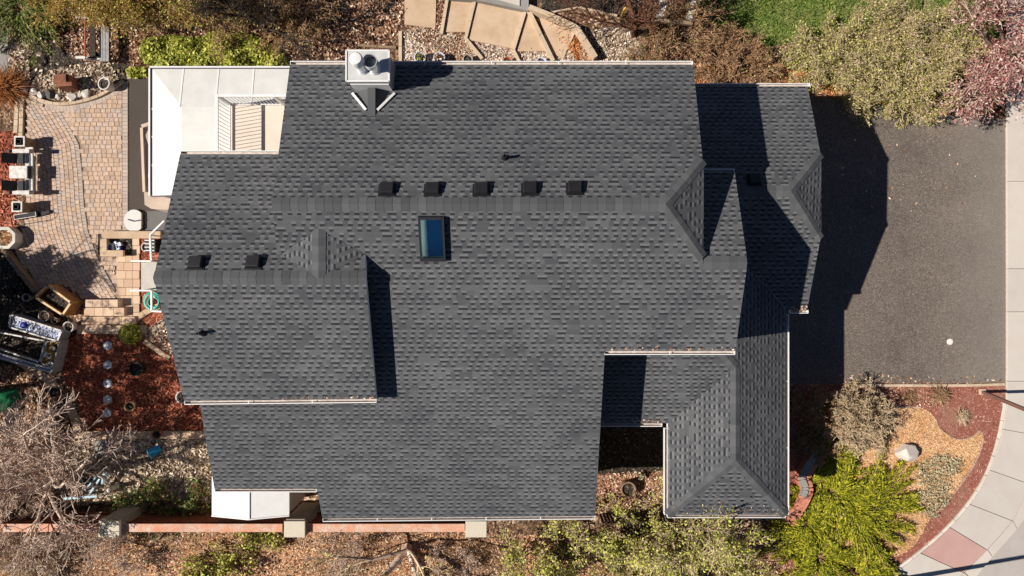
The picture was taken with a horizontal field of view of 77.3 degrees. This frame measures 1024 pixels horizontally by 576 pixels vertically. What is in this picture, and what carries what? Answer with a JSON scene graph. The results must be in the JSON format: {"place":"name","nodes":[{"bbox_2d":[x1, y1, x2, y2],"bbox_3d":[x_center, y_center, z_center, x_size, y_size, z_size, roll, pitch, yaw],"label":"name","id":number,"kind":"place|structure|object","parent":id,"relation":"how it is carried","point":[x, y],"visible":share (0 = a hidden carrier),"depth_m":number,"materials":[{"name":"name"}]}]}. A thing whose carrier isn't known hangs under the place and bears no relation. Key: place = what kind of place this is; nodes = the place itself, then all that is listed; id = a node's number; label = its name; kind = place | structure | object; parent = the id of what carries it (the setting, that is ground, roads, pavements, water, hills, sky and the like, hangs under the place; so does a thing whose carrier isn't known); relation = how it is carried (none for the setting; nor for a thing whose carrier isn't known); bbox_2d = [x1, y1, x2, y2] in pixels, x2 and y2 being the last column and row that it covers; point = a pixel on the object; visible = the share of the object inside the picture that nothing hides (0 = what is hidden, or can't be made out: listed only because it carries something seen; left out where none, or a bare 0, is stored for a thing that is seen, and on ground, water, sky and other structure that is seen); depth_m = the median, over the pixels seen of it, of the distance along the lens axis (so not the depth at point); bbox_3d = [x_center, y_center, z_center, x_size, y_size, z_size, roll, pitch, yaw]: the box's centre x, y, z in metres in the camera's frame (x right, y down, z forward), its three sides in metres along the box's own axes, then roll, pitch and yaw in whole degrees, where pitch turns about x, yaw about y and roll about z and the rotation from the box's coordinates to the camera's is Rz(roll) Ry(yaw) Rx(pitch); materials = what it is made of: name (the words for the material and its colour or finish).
{"place":"outdoors","nodes":[
{"label":"outdoors","id":0,"kind":"place"},
{"bbox_2d":[7,14,30,90],"bbox_3d":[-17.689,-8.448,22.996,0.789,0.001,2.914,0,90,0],"label":"gravel path","id":1,"kind":"structure","parent":0,"point":[22,58],"depth_m":23.00,"materials":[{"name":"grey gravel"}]},
{"bbox_2d":[15,82,128,299],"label":"patio","id":2,"kind":"structure","parent":0,"point":[98,209],"depth_m":22.96,"materials":[{"name":"stone"}]},
{"bbox_2d":[1,147,35,195],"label":"twin garden seat","id":3,"kind":"object","parent":2,"relation":"on","point":[27,173],"visible":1,"depth_m":22.39,"materials":[{"name":"wood"}]},
{"bbox_2d":[98,231,161,256],"bbox_3d":[-13.634,-1.565,22.810,2.389,0.340,0.898,0,90,0],"label":"stone trough","id":4,"kind":"object","parent":2,"relation":"on","point":[114,243],"visible":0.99,"depth_m":22.64,"materials":[{"name":"stone"}]},
{"bbox_2d":[0,532,857,575],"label":"slope","id":5,"kind":"structure","parent":0,"point":[268,552],"depth_m":23.00,"materials":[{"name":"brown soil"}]},
{"bbox_2d":[86,534,161,575],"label":"bare shrub","id":6,"kind":"object","parent":5,"relation":"on","point":[126,563],"visible":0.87,"depth_m":22.41,"materials":[{"name":"brown plant"}]},
{"bbox_2d":[204,532,257,575],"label":"green shrub","id":7,"kind":"object","parent":5,"relation":"on","point":[219,569],"visible":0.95,"depth_m":22.59,"materials":[{"name":"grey plant"}]},
{"bbox_2d":[300,539,452,575],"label":"bare tree","id":8,"kind":"object","parent":5,"relation":"on","point":[404,552],"visible":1,"depth_m":21.68,"materials":[{"name":"brown plant"}]},
{"bbox_2d":[496,521,567,575],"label":"spring sapling","id":9,"kind":"object","parent":5,"relation":"on","point":[512,556],"visible":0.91,"depth_m":21.54,"materials":[{"name":"green plant"}]},
{"bbox_2d":[539,519,625,575],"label":"spring sapling","id":10,"kind":"object","parent":5,"relation":"on","point":[570,527],"visible":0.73,"depth_m":21.25,"materials":[{"name":"green plant"}]},
{"bbox_2d":[571,526,651,575],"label":"spring sapling","id":11,"kind":"object","parent":5,"relation":"on","point":[613,552],"visible":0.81,"depth_m":21.44,"materials":[{"name":"green plant"}]},
{"bbox_2d":[595,491,716,575],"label":"spring sapling","id":12,"kind":"object","parent":5,"relation":"on","point":[651,537],"visible":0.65,"depth_m":21.68,"materials":[{"name":"green plant"}]},
{"bbox_2d":[153,50,822,521],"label":"house","id":13,"kind":"structure","parent":0,"point":[387,288],"depth_m":17.02,"materials":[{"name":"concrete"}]},
{"bbox_2d":[148,66,289,198],"bbox_3d":[-8.559,-4.992,21.578,6.078,2.835,4.174,0,90,0],"label":"patio cover","id":14,"kind":"object","parent":13,"relation":"attached to","point":[181,108],"visible":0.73,"depth_m":20.33,"materials":[{"name":"white metal"}]},
{"bbox_2d":[0,0,1005,575],"bbox_3d":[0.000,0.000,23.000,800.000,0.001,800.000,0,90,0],"label":"ground","id":15,"kind":"structure","parent":0,"point":[520,526],"depth_m":23.00,"materials":[{"name":"brown soil"}]},
{"bbox_2d":[0,131,16,227],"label":"mulch bed","id":16,"kind":"object","parent":15,"relation":"on","point":[3,199],"visible":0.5,"depth_m":23.00,"materials":[{"name":"red plant"}]},
{"bbox_2d":[0,56,43,119],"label":"rust grass clump","id":17,"kind":"object","parent":15,"relation":"on","point":[9,87],"visible":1,"depth_m":22.70,"materials":[{"name":"orange plant"}]},
{"bbox_2d":[0,466,52,574],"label":"bare shrub","id":18,"kind":"object","parent":15,"relation":"on","point":[5,545],"visible":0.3,"depth_m":22.21,"materials":[{"name":"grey plant"}]},
{"bbox_2d":[0,0,74,66],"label":"evergreen shrub","id":19,"kind":"object","parent":15,"relation":"on","point":[23,21],"visible":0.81,"depth_m":22.64,"materials":[{"name":"green plant"}]},
{"bbox_2d":[0,252,76,364],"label":"garden bed","id":20,"kind":"object","parent":15,"relation":"on","point":[15,303],"visible":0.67,"depth_m":23.00,"materials":[{"name":"soil"}]},
{"bbox_2d":[0,329,51,362],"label":"white framed bed","id":21,"kind":"object","parent":20,"relation":"on","point":[27,346],"visible":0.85,"depth_m":22.71,"materials":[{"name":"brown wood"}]},
{"bbox_2d":[8,314,70,341],"bbox_3d":[-16.782,1.431,22.733,1.942,0.525,0.485,17,90,0],"label":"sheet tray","id":22,"kind":"object","parent":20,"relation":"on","point":[35,326],"visible":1,"depth_m":22.54,"materials":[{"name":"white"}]},
{"bbox_2d":[40,339,69,368],"bbox_3d":[-16.244,2.298,22.735,0.510,0.520,1.042,13,90,0],"label":"ochre tray","id":23,"kind":"object","parent":20,"relation":"on","point":[53,355],"visible":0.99,"depth_m":22.55,"materials":[{"name":"grey wood"}]},
{"bbox_2d":[0,364,81,473],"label":"leaf litter","id":24,"kind":"object","parent":15,"relation":"on","point":[30,383],"visible":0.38,"depth_m":22.97,"materials":[{"name":"brown plant"}]},
{"bbox_2d":[0,389,49,532],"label":"bare tree","id":25,"kind":"object","parent":24,"relation":"on","point":[3,460],"visible":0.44,"depth_m":20.97,"materials":[{"name":"brown plant"}]},
{"bbox_2d":[0,511,110,531],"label":"wooden fence","id":26,"kind":"object","parent":15,"relation":"on","point":[49,524],"visible":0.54,"depth_m":21.70,"materials":[{"name":"brown wood"}]},
{"bbox_2d":[34,284,83,315],"bbox_3d":[-16.037,0.395,22.675,1.226,0.640,0.670,34,90,0],"label":"cedar planter","id":27,"kind":"object","parent":15,"relation":"on","point":[60,299],"visible":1,"depth_m":22.54,"materials":[{"name":"brown wood"}]},
{"bbox_2d":[25,0,119,31],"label":"twiggy shrub","id":28,"kind":"object","parent":15,"relation":"on","point":[58,5],"visible":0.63,"depth_m":21.99,"materials":[{"name":"brown plant"}]},
{"bbox_2d":[30,62,118,99],"bbox_3d":[-15.709,-7.416,22.992,3.267,0.001,1.279,-7,90,0],"label":"gravel strip","id":29,"kind":"object","parent":15,"relation":"on","point":[51,79],"visible":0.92,"depth_m":22.99,"materials":[{"name":"grey gravel"}]},
{"bbox_2d":[30,61,118,100],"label":"stone chips","id":30,"kind":"object","parent":29,"relation":"on","point":[73,70],"visible":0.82,"depth_m":22.96,"materials":[{"name":"grey gravel"}]},
{"bbox_2d":[30,23,129,84],"bbox_3d":[-15.506,-8.395,22.996,3.664,0.001,2.301,0,90,0],"label":"soil bed","id":31,"kind":"object","parent":15,"relation":"on","point":[61,57],"visible":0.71,"depth_m":23.00,"materials":[{"name":"brown soil"}]},
{"bbox_2d":[75,16,108,61],"bbox_3d":[-14.758,-8.877,22.622,1.100,0.794,1.781,0,90,0],"label":"garden bench","id":32,"kind":"object","parent":31,"relation":"on","point":[103,46],"visible":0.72,"depth_m":22.55,"materials":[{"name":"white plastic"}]},
{"bbox_2d":[77,300,146,333],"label":"garden steps","id":33,"kind":"structure","parent":15,"relation":"on","point":[97,312],"depth_m":22.83,"materials":[{"name":"stone"}]},
{"bbox_2d":[62,0,167,38],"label":"twiggy shrub","id":34,"kind":"object","parent":15,"relation":"on","point":[93,10],"visible":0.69,"depth_m":21.74,"materials":[{"name":"brown plant"}]},
{"bbox_2d":[98,502,147,536],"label":"fence pillar","id":35,"kind":"structure","parent":15,"relation":"on","point":[111,526],"depth_m":21.48,"materials":[{"name":"grey paint"}]},
{"bbox_2d":[43,439,211,506],"bbox_3d":[-13.448,6.614,22.996,7.207,0.001,2.443,0,90,0],"label":"rock bed","id":36,"kind":"object","parent":15,"relation":"on","point":[149,474],"visible":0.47,"depth_m":23.00,"materials":[{"name":"beige gravel"}]},
{"bbox_2d":[0,377,136,575],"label":"bare tree","id":37,"kind":"object","parent":36,"relation":"on","point":[51,464],"visible":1,"depth_m":20.16,"materials":[{"name":"plant"}]},
{"bbox_2d":[116,239,140,319],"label":"paver walk","id":38,"kind":"structure","parent":15,"relation":"on","point":[127,274],"depth_m":22.94,"materials":[{"name":"stone"}]},
{"bbox_2d":[63,332,203,430],"bbox_3d":[-13.319,3.394,22.996,5.682,0.001,3.652,0,90,0],"label":"mulch bed","id":39,"kind":"object","parent":15,"relation":"on","point":[134,389],"visible":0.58,"depth_m":23.00,"materials":[{"name":"red wood"}]},
{"bbox_2d":[79,431,205,438],"bbox_3d":[-12.995,5.267,22.965,5.044,0.110,0.276,0,90,0],"label":"walk edging","id":40,"kind":"object","parent":15,"relation":"on","point":[167,435],"visible":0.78,"depth_m":22.91,"materials":[{"name":"beige stone"}]},
{"bbox_2d":[129,78,158,210],"bbox_3d":[-13.066,-5.149,22.984,1.402,0.001,4.781,0,90,0],"label":"patio pad","id":41,"kind":"object","parent":15,"relation":"on","point":[138,102],"visible":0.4,"depth_m":22.98,"materials":[{"name":"concrete"}]},
{"bbox_2d":[140,122,169,211],"bbox_3d":[-12.040,-4.216,22.468,1.437,1.065,3.062,0,90,0],"label":"canvas cover","id":42,"kind":"object","parent":41,"relation":"on","point":[159,203],"visible":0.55,"depth_m":22.01,"materials":[{"name":"beige fabric"}]},
{"bbox_2d":[92,0,203,41],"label":"twiggy shrub","id":43,"kind":"object","parent":15,"relation":"on","point":[137,9],"visible":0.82,"depth_m":21.69,"materials":[{"name":"brown plant"}]},
{"bbox_2d":[131,476,182,541],"bbox_3d":[-12.483,7.702,22.411,2.164,1.197,1.926,33,90,0],"label":"green shrub","id":44,"kind":"object","parent":15,"relation":"on","point":[151,490],"visible":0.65,"depth_m":22.53,"materials":[{"name":"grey plant"}]},
{"bbox_2d":[113,0,241,65],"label":"twiggy shrub","id":45,"kind":"object","parent":15,"relation":"on","point":[221,35],"visible":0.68,"depth_m":21.90,"materials":[{"name":"brown plant"}]},
{"bbox_2d":[159,476,211,533],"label":"green shrub","id":46,"kind":"object","parent":15,"relation":"on","point":[191,506],"visible":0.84,"depth_m":22.64,"materials":[{"name":"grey plant"}]},
{"bbox_2d":[122,511,292,531],"bbox_3d":[-10.414,8.042,22.205,5.427,1.510,0.270,0,90,0],"label":"wooden fence","id":47,"kind":"object","parent":15,"relation":"on","point":[197,523],"visible":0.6,"depth_m":21.45,"materials":[{"name":"brown wood"}]},
{"bbox_2d":[139,30,288,66],"bbox_3d":[-10.633,-8.504,22.788,5.338,0.452,1.420,0,90,0],"label":"ground cover","id":48,"kind":"object","parent":15,"relation":"on","point":[171,50],"visible":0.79,"depth_m":22.77,"materials":[{"name":"green plant"}]},
{"bbox_2d":[36,0,406,66],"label":"leaf litter","id":49,"kind":"object","parent":15,"relation":"on","point":[337,29],"visible":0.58,"depth_m":22.96,"materials":[{"name":"brown plant"}]},
{"bbox_2d":[196,0,285,55],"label":"twiggy shrub","id":50,"kind":"object","parent":15,"relation":"on","point":[241,18],"visible":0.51,"depth_m":22.35,"materials":[{"name":"brown plant"}]},
{"bbox_2d":[169,0,324,65],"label":"shrub","id":51,"kind":"object","parent":15,"relation":"on","point":[239,10],"visible":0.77,"depth_m":21.00,"materials":[{"name":"plant"}]},
{"bbox_2d":[211,478,304,519],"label":"garden shed","id":52,"kind":"structure","parent":15,"relation":"on","point":[249,505],"depth_m":21.19,"materials":[{"name":"white metal"}]},
{"bbox_2d":[244,0,342,59],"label":"twiggy shrub","id":53,"kind":"object","parent":15,"relation":"on","point":[283,13],"visible":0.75,"depth_m":22.14,"materials":[{"name":"brown plant"}]},
{"bbox_2d":[284,502,318,536],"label":"fence pillar","id":54,"kind":"structure","parent":15,"relation":"on","point":[300,517],"depth_m":21.45,"materials":[{"name":"grey paint"}]},
{"bbox_2d":[307,511,465,531],"bbox_3d":[-4.236,8.042,22.205,5.298,1.510,0.270,0,90,0],"label":"wooden fence","id":55,"kind":"object","parent":15,"relation":"on","point":[316,524],"visible":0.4,"depth_m":21.45,"materials":[{"name":"brown wood"}]},
{"bbox_2d":[404,0,435,27],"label":"terrace slab","id":56,"kind":"structure","parent":15,"relation":"on","point":[420,13],"depth_m":22.95,"materials":[{"name":"beige concrete"}]},
{"bbox_2d":[444,1,471,32],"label":"terrace slab","id":57,"kind":"structure","parent":15,"relation":"on","point":[458,14],"depth_m":22.95,"materials":[{"name":"beige concrete"}]},
{"bbox_2d":[398,27,590,60],"bbox_3d":[-0.536,-8.226,22.996,7.274,0.001,2.285,0,90,0],"label":"gravel bed","id":58,"kind":"object","parent":15,"relation":"on","point":[480,48],"visible":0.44,"depth_m":23.00,"materials":[{"name":"beige gravel"}]},
{"bbox_2d":[410,0,473,60],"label":"leaf litter","id":59,"kind":"object","parent":58,"relation":"on","point":[446,42],"visible":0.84,"depth_m":22.96,"materials":[{"name":"brown plant"}]},
{"bbox_2d":[469,3,522,48],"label":"terrace slab","id":60,"kind":"structure","parent":15,"relation":"on","point":[493,25],"depth_m":22.93,"materials":[{"name":"beige concrete"}]},
{"bbox_2d":[540,18,573,58],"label":"terrace slab","id":61,"kind":"structure","parent":15,"relation":"on","point":[555,44],"depth_m":22.95,"materials":[{"name":"beige concrete"}]},
{"bbox_2d":[528,5,597,60],"bbox_3d":[1.912,-9.211,22.800,2.999,0.440,0.576,37,90,0],"label":"timber edging","id":62,"kind":"object","parent":15,"relation":"on","point":[535,11],"visible":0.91,"depth_m":22.58,"materials":[{"name":"beige wood"}]},
{"bbox_2d":[541,0,642,19],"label":"planting soil","id":63,"kind":"structure","parent":15,"relation":"on","point":[550,5],"depth_m":23.00,"materials":[{"name":"brown soil"}]},
{"bbox_2d":[546,0,689,45],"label":"bare plum tree","id":64,"kind":"object","parent":15,"relation":"on","point":[638,21],"visible":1,"depth_m":21.41,"materials":[{"name":"brown plant"}]},
{"bbox_2d":[580,26,663,60],"bbox_3d":[4.397,-8.252,22.996,4.039,0.001,2.338,0,90,0],"label":"gravel bed","id":65,"kind":"object","parent":15,"relation":"on","point":[615,55],"visible":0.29,"depth_m":23.00,"materials":[{"name":"brown gravel"}]},
{"bbox_2d":[596,470,662,512],"bbox_3d":[4.311,6.208,22.992,2.874,0.001,3.679,0,90,0],"label":"courtyard bed","id":66,"kind":"object","parent":15,"relation":"on","point":[641,482],"visible":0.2,"depth_m":22.99,"materials":[{"name":"brown plant"}]},
{"bbox_2d":[634,0,734,77],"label":"dormant shrub","id":67,"kind":"object","parent":15,"relation":"on","point":[684,13],"visible":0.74,"depth_m":22.18,"materials":[{"name":"brown plant"}]},
{"bbox_2d":[632,467,751,575],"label":"spring sapling","id":68,"kind":"object","parent":15,"relation":"on","point":[710,543],"visible":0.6,"depth_m":20.25,"materials":[{"name":"green plant"}]},
{"bbox_2d":[687,519,776,575],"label":"spring sapling","id":69,"kind":"object","parent":15,"relation":"on","point":[739,571],"visible":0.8,"depth_m":21.16,"materials":[{"name":"green plant"}]},
{"bbox_2d":[695,62,909,106],"bbox_3d":[10.472,-7.349,22.996,7.990,0.001,1.873,3,90,0],"label":"bark bed","id":70,"kind":"object","parent":15,"relation":"on","point":[798,74],"visible":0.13,"depth_m":23.00,"materials":[{"name":"orange wood"}]},
{"bbox_2d":[686,17,771,82],"bbox_3d":[7.802,-7.960,22.539,2.822,1.410,2.810,-38,90,0],"label":"dormant shrub","id":71,"kind":"object","parent":70,"relation":"on","point":[736,66],"visible":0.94,"depth_m":22.42,"materials":[{"name":"brown plant"}]},
{"bbox_2d":[728,39,787,82],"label":"dormant shrub","id":72,"kind":"object","parent":70,"relation":"on","point":[773,71],"visible":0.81,"depth_m":22.45,"materials":[{"name":"brown plant"}]},
{"bbox_2d":[775,18,856,91],"bbox_3d":[10.633,-8.271,22.216,2.978,1.833,2.555,-41,90,0],"label":"spring shrub","id":73,"kind":"object","parent":70,"relation":"on","point":[807,61],"visible":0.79,"depth_m":22.11,"materials":[{"name":"green plant"}]},
{"bbox_2d":[801,1,906,122],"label":"spring shrub","id":74,"kind":"object","parent":70,"relation":"on","point":[849,73],"visible":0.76,"depth_m":21.97,"materials":[{"name":"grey plant"}]},
{"bbox_2d":[815,0,937,113],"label":"spring shrub","id":75,"kind":"object","parent":70,"relation":"on","point":[908,25],"visible":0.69,"depth_m":21.62,"materials":[{"name":"green plant"}]},
{"bbox_2d":[838,26,942,127],"bbox_3d":[12.914,-7.273,22.060,3.247,2.267,3.229,0,90,0],"label":"spring shrub","id":76,"kind":"object","parent":70,"relation":"on","point":[892,101],"visible":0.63,"depth_m":21.92,"materials":[{"name":"green plant"}]},
{"bbox_2d":[844,0,979,104],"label":"spring shrub","id":77,"kind":"object","parent":70,"relation":"on","point":[944,68],"visible":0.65,"depth_m":21.54,"materials":[{"name":"green plant"}]},
{"bbox_2d":[877,36,966,130],"bbox_3d":[14.335,-7.169,22.271,3.156,2.191,3.461,0,90,0],"label":"spring shrub","id":78,"kind":"object","parent":70,"relation":"on","point":[926,117],"visible":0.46,"depth_m":21.98,"materials":[{"name":"green plant"}]},
{"bbox_2d":[784,383,1004,575],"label":"front yard","id":79,"kind":"structure","parent":15,"relation":"on","point":[985,411],"depth_m":22.99,"materials":[{"name":"red gravel"}]},
{"bbox_2d":[759,482,847,566],"bbox_3d":[10.538,8.368,22.702,3.638,0.613,3.145,0,90,0],"label":"juniper","id":80,"kind":"object","parent":79,"relation":"on","point":[798,529],"visible":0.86,"depth_m":22.66,"materials":[{"name":"green plant"}]},
{"bbox_2d":[783,444,826,525],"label":"salmon wall","id":81,"kind":"structure","parent":79,"relation":"on","point":[805,471],"depth_m":22.60,"materials":[{"name":"brick"}]},
{"bbox_2d":[789,380,845,446],"bbox_3d":[10.817,4.636,22.389,2.565,1.668,2.089,39,90,0],"label":"dark shrub","id":82,"kind":"object","parent":79,"relation":"on","point":[818,415],"visible":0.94,"depth_m":22.31,"materials":[{"name":"grey plant"}]},
{"bbox_2d":[789,422,845,469],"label":"dark shrub","id":83,"kind":"object","parent":79,"relation":"on","point":[811,448],"visible":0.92,"depth_m":22.43,"materials":[{"name":"green plant"}]},
{"bbox_2d":[772,501,864,575],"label":"juniper","id":84,"kind":"object","parent":79,"relation":"on","point":[830,567],"visible":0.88,"depth_m":22.66,"materials":[{"name":"green plant"}]},
{"bbox_2d":[809,424,865,483],"bbox_3d":[11.543,5.947,22.689,2.158,0.627,2.307,0,90,0],"label":"juniper","id":85,"kind":"object","parent":79,"relation":"on","point":[822,474],"visible":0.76,"depth_m":22.61,"materials":[{"name":"green plant"}]},
{"bbox_2d":[805,447,883,540],"bbox_3d":[11.885,7.384,22.668,2.651,0.672,3.434,24,90,0],"label":"juniper","id":86,"kind":"object","parent":79,"relation":"on","point":[842,487],"visible":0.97,"depth_m":22.60,"materials":[{"name":"green plant"}]},
{"bbox_2d":[818,378,902,459],"bbox_3d":[12.247,4.512,22.417,2.889,2.058,2.793,26,90,0],"label":"bare shrub","id":87,"kind":"object","parent":79,"relation":"on","point":[849,409],"visible":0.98,"depth_m":22.19,"materials":[{"name":"grey plant"}]},
{"bbox_2d":[896,403,1005,569],"bbox_3d":[15.999,7.436,22.978,1.046,0.084,7.520,34,90,0],"label":"kerb border","id":88,"kind":"object","parent":79,"relation":"on","point":[953,520],"visible":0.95,"depth_m":22.94,"materials":[{"name":"concrete"}]},
{"bbox_2d":[898,1,1000,100],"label":"spring shrub","id":89,"kind":"object","parent":15,"relation":"on","point":[969,38],"visible":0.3,"depth_m":21.94,"materials":[{"name":"green plant"}]},
{"bbox_2d":[938,0,1023,128],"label":"plum tree","id":90,"kind":"object","parent":15,"relation":"on","point":[990,14],"visible":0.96,"depth_m":20.41,"materials":[{"name":"pink plant"}]},
{"bbox_2d":[961,499,1023,575],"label":"kerb","id":91,"kind":"structure","parent":15,"relation":"on","point":[976,567],"depth_m":22.89,"materials":[{"name":"concrete"}]},
{"bbox_2d":[598,423,665,474],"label":"courtyard soil","id":92,"kind":"structure","parent":0,"point":[630,449],"depth_m":22.99,"materials":[{"name":"brown soil"}]},
{"bbox_2d":[696,0,1020,47],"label":"lawn","id":93,"kind":"structure","parent":0,"point":[739,11],"depth_m":23.00,"materials":[{"name":"green plant"}]},
{"bbox_2d":[786,93,1004,383],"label":"driveway","id":94,"kind":"structure","parent":0,"point":[899,289],"depth_m":22.99,"materials":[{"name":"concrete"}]},
{"bbox_2d":[835,408,982,557],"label":"dry lawn","id":95,"kind":"structure","parent":0,"point":[921,441],"depth_m":22.99,"materials":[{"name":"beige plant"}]},
{"bbox_2d":[843,437,924,575],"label":"juniper","id":96,"kind":"object","parent":95,"relation":"on","point":[866,526],"visible":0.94,"depth_m":22.66,"materials":[{"name":"green plant"}]},
{"bbox_2d":[914,453,964,518],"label":"grey ground cover","id":97,"kind":"object","parent":95,"relation":"on","point":[928,491],"visible":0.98,"depth_m":22.89,"materials":[{"name":"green plant"}]},
{"bbox_2d":[894,0,1023,575],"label":"sidewalk","id":98,"kind":"structure","parent":0,"point":[1000,494],"depth_m":22.90,"materials":[{"name":"concrete"}]},
{"bbox_2d":[977,520,1023,575],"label":"street","id":99,"kind":"structure","parent":0,"point":[1007,559],"depth_m":22.99,"materials":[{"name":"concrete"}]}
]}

